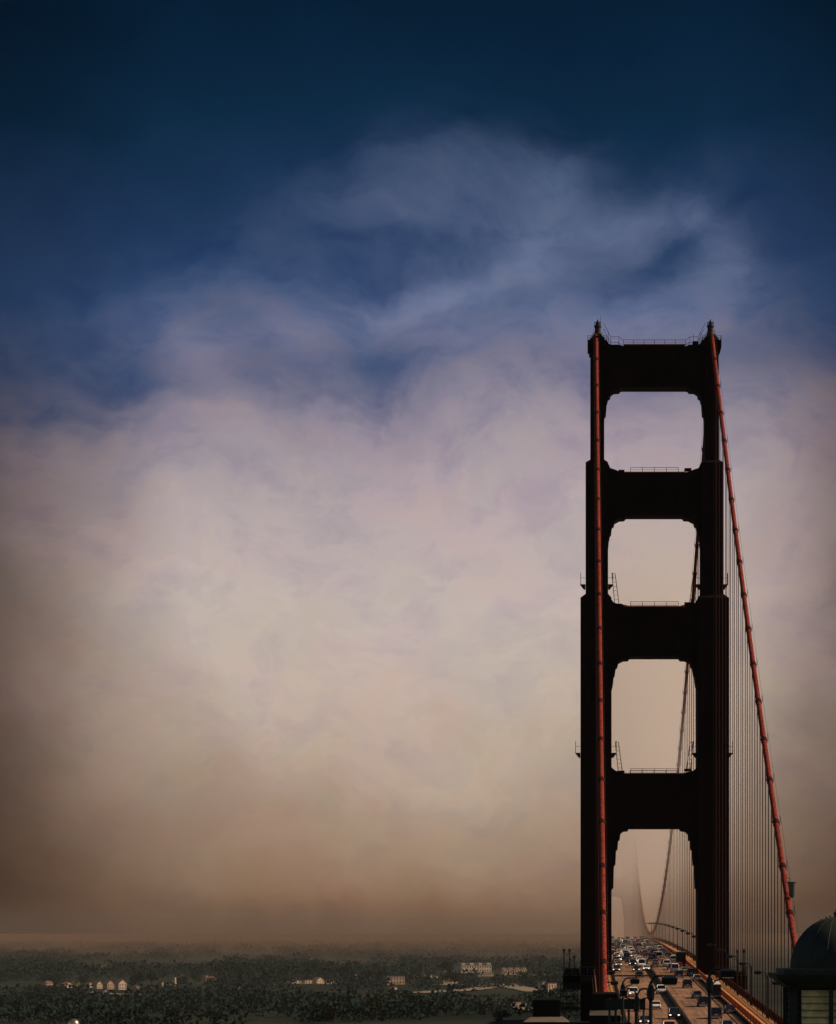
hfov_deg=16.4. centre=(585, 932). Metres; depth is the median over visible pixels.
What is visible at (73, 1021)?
ball finial post
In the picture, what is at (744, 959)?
signal pole
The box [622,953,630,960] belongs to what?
van
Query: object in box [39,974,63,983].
tree
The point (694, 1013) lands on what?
road
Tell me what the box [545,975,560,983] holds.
tree
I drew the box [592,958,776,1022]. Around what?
bridge deck
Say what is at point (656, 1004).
sedan
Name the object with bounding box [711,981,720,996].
minibus
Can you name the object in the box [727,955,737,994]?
street lamp
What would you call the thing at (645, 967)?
sedan
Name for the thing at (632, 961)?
suv
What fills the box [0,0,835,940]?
sky
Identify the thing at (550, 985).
long building
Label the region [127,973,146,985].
tree
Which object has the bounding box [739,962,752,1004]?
street lamp
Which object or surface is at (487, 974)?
long building
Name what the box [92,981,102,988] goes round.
gabled house
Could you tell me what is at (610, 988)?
sidewalk
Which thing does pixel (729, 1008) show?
sedan
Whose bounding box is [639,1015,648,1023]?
sedan
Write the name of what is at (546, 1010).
concrete pylon
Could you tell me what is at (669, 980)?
approach lamp
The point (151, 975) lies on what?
tree
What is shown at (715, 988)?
rear window
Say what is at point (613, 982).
street lamp
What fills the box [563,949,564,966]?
signal pole
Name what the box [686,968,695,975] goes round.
suv
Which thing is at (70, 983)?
gabled house
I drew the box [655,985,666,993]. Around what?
suv
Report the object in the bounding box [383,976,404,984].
long building
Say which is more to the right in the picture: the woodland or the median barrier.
the median barrier
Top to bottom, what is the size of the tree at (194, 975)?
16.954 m
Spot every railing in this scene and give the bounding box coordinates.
[594,970,596,991]
[611,969,625,1022]
[645,937,762,1023]
[654,937,782,1023]
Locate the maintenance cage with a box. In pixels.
[560,983,578,1009]
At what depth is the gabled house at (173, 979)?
3441.79 m
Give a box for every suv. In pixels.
[612,965,620,971]
[627,987,638,996]
[628,959,636,965]
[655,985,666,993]
[663,960,669,966]
[667,1007,680,1018]
[669,956,675,961]
[674,970,683,977]
[681,979,692,987]
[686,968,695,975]
[696,996,707,1006]
[711,1007,722,1018]
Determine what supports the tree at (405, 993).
on the ground
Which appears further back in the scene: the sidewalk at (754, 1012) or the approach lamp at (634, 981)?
the sidewalk at (754, 1012)
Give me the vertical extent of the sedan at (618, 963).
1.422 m
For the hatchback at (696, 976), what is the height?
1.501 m
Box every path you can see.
[402,987,492,992]
[499,984,536,990]
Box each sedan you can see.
[614,961,622,966]
[632,966,640,970]
[634,971,643,977]
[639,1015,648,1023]
[642,965,650,970]
[650,962,658,966]
[653,1001,661,1008]
[679,967,687,971]
[691,991,701,997]
[723,1005,734,1013]
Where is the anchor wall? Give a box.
[569,1021,600,1023]
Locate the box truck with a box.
[675,951,685,963]
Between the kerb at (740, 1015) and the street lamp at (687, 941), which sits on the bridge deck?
the kerb at (740, 1015)
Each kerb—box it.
[613,974,627,1022]
[668,951,751,1023]
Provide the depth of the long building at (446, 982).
3738.27 m
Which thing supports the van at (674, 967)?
on the road
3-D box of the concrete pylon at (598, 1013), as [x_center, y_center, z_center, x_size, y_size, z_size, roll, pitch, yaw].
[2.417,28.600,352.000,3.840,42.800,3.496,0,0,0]
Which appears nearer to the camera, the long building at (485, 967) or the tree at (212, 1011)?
the tree at (212, 1011)
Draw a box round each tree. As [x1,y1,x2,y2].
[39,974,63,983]
[76,975,91,986]
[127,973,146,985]
[144,970,158,983]
[176,977,188,984]
[189,971,201,981]
[204,1008,223,1017]
[309,1009,331,1021]
[323,1005,340,1022]
[398,990,416,999]
[435,960,454,971]
[443,971,462,983]
[478,1002,488,1015]
[492,1009,511,1021]
[521,971,530,985]
[534,955,549,962]
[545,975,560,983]
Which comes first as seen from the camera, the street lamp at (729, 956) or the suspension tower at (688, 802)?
the street lamp at (729, 956)
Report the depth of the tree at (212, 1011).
2418.12 m
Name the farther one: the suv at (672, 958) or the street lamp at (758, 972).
the suv at (672, 958)
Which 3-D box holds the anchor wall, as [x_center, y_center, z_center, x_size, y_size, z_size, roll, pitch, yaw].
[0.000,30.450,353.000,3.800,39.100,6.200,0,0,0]
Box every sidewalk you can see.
[595,975,619,1009]
[660,942,776,1023]
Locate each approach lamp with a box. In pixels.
[620,977,639,1023]
[620,988,646,1023]
[647,975,677,1023]
[706,968,735,1023]
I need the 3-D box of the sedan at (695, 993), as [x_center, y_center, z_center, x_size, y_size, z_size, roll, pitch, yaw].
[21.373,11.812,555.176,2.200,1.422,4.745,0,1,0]
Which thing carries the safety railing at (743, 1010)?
on the sidewalk at (754, 1012)
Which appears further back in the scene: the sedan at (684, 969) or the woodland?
the woodland
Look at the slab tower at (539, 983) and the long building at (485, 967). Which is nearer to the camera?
the slab tower at (539, 983)
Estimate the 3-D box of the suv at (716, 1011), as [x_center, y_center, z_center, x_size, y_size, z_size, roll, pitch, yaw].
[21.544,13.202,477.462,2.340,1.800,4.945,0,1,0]
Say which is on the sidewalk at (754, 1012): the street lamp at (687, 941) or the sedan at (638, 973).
the street lamp at (687, 941)
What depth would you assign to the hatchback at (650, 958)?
790.17 m
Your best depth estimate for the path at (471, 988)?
3327.69 m
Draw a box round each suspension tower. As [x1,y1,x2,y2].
[563,316,746,1020]
[612,726,633,938]
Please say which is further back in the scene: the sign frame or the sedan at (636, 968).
the sedan at (636, 968)
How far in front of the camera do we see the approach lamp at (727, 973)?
204.84 m
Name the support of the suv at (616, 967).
on the road
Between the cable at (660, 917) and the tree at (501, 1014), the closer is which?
the cable at (660, 917)
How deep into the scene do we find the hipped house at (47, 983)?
3684.70 m
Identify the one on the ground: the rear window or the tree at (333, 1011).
the tree at (333, 1011)
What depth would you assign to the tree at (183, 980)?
3734.69 m
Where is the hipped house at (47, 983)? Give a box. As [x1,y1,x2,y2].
[42,981,52,984]
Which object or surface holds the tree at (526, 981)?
on the ground
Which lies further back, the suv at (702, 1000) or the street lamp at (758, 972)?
the suv at (702, 1000)
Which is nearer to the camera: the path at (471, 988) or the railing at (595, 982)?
the railing at (595, 982)
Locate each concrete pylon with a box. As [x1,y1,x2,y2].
[523,998,568,1023]
[589,992,620,1023]
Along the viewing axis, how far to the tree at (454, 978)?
3593.65 m
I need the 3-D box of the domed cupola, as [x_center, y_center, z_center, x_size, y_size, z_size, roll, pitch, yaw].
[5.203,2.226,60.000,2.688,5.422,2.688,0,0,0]
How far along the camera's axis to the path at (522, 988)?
3443.68 m
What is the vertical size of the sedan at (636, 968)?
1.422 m
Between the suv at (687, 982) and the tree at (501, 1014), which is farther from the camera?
the tree at (501, 1014)
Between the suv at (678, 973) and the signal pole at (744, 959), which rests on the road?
the suv at (678, 973)
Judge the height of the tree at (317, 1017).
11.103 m
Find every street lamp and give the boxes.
[607,981,617,986]
[680,930,688,956]
[686,932,694,960]
[707,944,716,977]
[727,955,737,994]
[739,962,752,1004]
[754,971,767,1017]
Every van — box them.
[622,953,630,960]
[637,959,645,966]
[662,1020,674,1023]
[670,963,678,972]
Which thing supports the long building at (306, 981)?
on the ground
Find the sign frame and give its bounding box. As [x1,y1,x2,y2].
[605,997,644,1023]
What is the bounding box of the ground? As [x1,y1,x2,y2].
[0,940,792,1023]
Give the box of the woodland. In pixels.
[0,939,579,1023]
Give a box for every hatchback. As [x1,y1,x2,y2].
[647,956,653,961]
[692,974,701,980]
[719,1020,732,1023]
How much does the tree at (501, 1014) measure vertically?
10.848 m
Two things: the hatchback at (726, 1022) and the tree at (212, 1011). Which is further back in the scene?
the tree at (212, 1011)
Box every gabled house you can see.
[61,982,72,987]
[85,982,92,987]
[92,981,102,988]
[103,980,113,988]
[114,979,127,989]
[166,977,176,986]
[313,977,323,984]
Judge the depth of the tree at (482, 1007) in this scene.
2387.81 m
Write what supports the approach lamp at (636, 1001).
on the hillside
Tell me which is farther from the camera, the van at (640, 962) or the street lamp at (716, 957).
the van at (640, 962)
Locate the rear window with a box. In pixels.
[713,986,719,990]
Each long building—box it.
[300,980,312,982]
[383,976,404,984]
[440,979,456,983]
[454,963,491,972]
[474,972,493,975]
[496,968,526,973]
[544,983,556,991]
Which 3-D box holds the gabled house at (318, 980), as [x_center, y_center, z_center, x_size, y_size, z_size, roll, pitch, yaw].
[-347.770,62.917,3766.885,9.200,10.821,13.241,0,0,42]
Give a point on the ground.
(464, 1018)
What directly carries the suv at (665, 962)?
on the road
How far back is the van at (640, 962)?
736.16 m
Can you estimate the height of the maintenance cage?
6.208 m
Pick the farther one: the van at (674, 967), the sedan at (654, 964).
the sedan at (654, 964)
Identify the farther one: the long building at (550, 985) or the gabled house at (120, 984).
the gabled house at (120, 984)
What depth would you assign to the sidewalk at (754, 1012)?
533.42 m
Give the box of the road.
[612,942,745,1023]
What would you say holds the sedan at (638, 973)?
on the road
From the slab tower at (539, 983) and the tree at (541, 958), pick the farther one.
the tree at (541, 958)
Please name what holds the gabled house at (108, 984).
on the ground
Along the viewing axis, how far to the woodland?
3525.84 m
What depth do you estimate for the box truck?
749.39 m
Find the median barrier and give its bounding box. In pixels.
[627,942,691,1023]
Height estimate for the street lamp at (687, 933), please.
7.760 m
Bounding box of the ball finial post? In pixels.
[68,1019,78,1023]
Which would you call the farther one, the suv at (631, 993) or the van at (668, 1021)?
the suv at (631, 993)
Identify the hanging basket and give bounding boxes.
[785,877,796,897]
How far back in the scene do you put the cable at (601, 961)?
524.08 m
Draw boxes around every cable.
[594,333,608,991]
[629,329,798,1023]
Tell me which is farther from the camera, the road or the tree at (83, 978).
the tree at (83, 978)
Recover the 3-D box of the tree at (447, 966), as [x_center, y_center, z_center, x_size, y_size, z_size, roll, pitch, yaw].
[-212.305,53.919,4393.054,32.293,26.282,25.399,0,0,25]
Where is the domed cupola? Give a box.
[767,910,835,1023]
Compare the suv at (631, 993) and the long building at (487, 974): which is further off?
the long building at (487, 974)
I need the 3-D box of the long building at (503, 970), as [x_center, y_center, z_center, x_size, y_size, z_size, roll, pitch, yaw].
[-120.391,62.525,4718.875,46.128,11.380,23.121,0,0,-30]
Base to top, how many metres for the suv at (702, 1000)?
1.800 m
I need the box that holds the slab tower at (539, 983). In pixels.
[537,981,545,989]
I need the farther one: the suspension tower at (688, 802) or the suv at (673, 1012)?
the suspension tower at (688, 802)
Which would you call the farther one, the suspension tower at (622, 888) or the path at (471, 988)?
the path at (471, 988)
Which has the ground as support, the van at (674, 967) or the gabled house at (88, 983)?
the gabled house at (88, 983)
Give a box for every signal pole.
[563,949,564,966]
[743,949,744,970]

